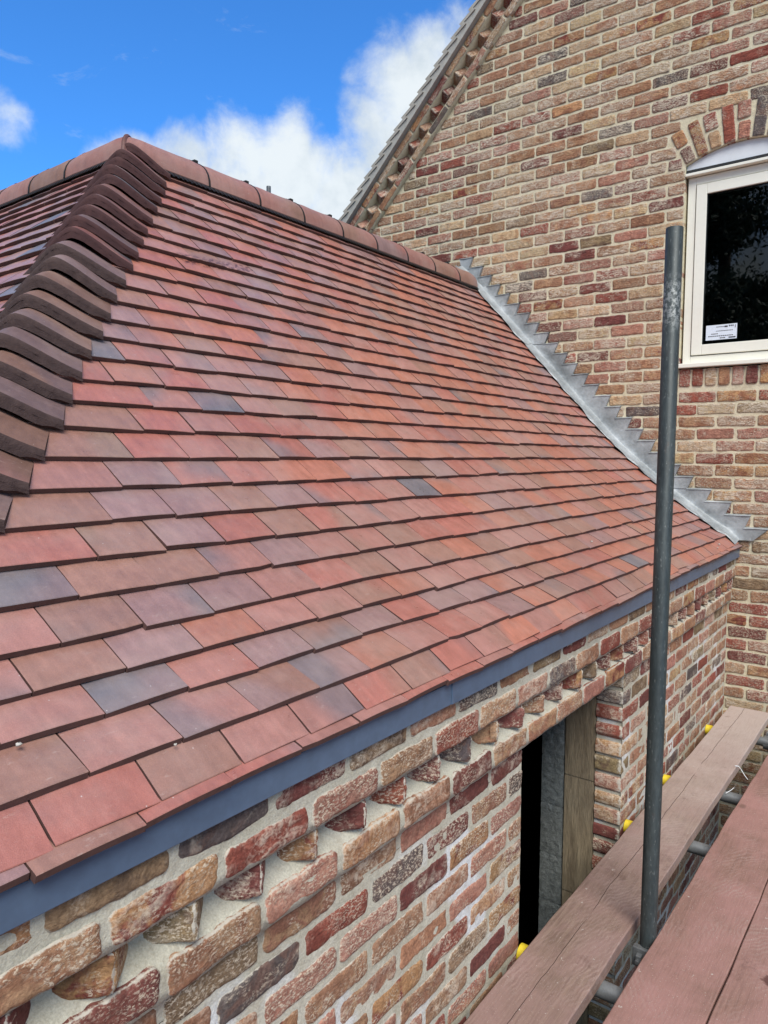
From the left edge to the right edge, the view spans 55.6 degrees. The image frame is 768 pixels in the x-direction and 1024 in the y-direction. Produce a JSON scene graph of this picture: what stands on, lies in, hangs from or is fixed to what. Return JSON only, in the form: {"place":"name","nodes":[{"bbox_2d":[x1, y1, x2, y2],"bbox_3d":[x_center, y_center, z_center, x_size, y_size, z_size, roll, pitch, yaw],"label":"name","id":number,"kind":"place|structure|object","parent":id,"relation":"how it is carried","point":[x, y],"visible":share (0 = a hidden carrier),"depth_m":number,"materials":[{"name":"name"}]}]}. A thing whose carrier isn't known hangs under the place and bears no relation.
{"place":"outdoors","nodes":[
{"label":"outdoors","id":0,"kind":"place"},
{"bbox_2d":[0,0,475,219],"label":"sky","id":1,"kind":"structure","parent":0,"point":[300,99],"materials":[{"name":"blue"}]},
{"bbox_2d":[339,0,767,834],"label":"brick house","id":2,"kind":"structure","parent":0,"point":[555,168],"depth_m":4.58,"materials":[{"name":"brown brick"}]},
{"bbox_2d":[678,137,767,368],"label":"window","id":3,"kind":"structure","parent":2,"relation":"in","point":[741,165],"depth_m":4.34,"materials":[{"name":"beige paint"}]},
{"label":"ground","id":4,"kind":"structure","parent":0,"visible":0},
{"bbox_2d":[0,134,767,1023],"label":"brick outbuilding","id":5,"kind":"structure","parent":4,"relation":"on","point":[326,554],"depth_m":1.89,"materials":[{"name":"red brick"}]},
{"bbox_2d":[632,225,683,965],"bbox_3d":[0.801,1.010,2.204,0.060,3.656,0.114,4,5,37],"label":"scaffold pole","id":6,"kind":"object","parent":4,"relation":"on","point":[663,540],"visible":0.88,"depth_m":2.14,"materials":[{"name":"metal"}]},
{"bbox_3d":[1.991,1.203,2.728,0.048,3.200,0.048,4,5,37],"label":"scaffold pole","id":7,"kind":"object","parent":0,"visible":0},
{"bbox_3d":[1.170,1.438,1.733,0.048,0.048,5.200,4,5,37],"label":"ledger tube","id":8,"kind":"object","parent":7,"relation":"attached to","visible":0},
{"bbox_2d":[516,943,622,1004],"bbox_3d":[1.131,1.392,1.696,1.784,0.055,0.055,4,5,37],"label":"transom tube","id":9,"kind":"object","parent":8,"relation":"on","point":[608,992],"visible":0.16,"depth_m":2.05,"materials":[{"name":"grey metal"}]},
{"bbox_2d":[463,706,767,1023],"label":"scaffold board","id":10,"kind":"object","parent":9,"relation":"on","point":[557,971],"visible":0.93,"depth_m":2.36,"materials":[{"name":"wood"}]},
{"bbox_2d":[602,755,767,1023],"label":"scaffold board","id":11,"kind":"object","parent":9,"relation":"on","point":[681,973],"visible":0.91,"depth_m":2.24,"materials":[{"name":"wood"}]},
{"bbox_2d":[707,881,767,1023],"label":"scaffold board","id":12,"kind":"object","parent":9,"relation":"on","point":[743,998],"visible":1,"depth_m":2.02,"materials":[{"name":"wood"}]},
{"bbox_2d":[623,819,710,856],"bbox_3d":[1.707,1.335,2.462,1.784,0.055,0.055,4,5,37],"label":"transom tube","id":13,"kind":"object","parent":8,"relation":"on","point":[699,848],"visible":0.21,"depth_m":2.81,"materials":[{"name":"grey metal"}]},
{"bbox_2d":[662,774,742,804],"bbox_3d":[2.029,1.304,2.890,1.784,0.055,0.055,4,5,37],"label":"transom tube","id":14,"kind":"object","parent":8,"relation":"on","point":[731,797],"visible":0.25,"depth_m":3.24,"materials":[{"name":"grey metal"}]},
{"bbox_2d":[705,724,767,745],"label":"transom tube","id":15,"kind":"object","parent":8,"relation":"on","point":[761,741],"visible":0.34,"depth_m":3.89,"materials":[{"name":"grey metal"}]},
{"bbox_2d":[763,731,767,749],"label":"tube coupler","id":16,"kind":"object","parent":15,"relation":"attached to","point":[765,747],"visible":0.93,"depth_m":3.88,"materials":[{"name":"grey metal"}]}
]}

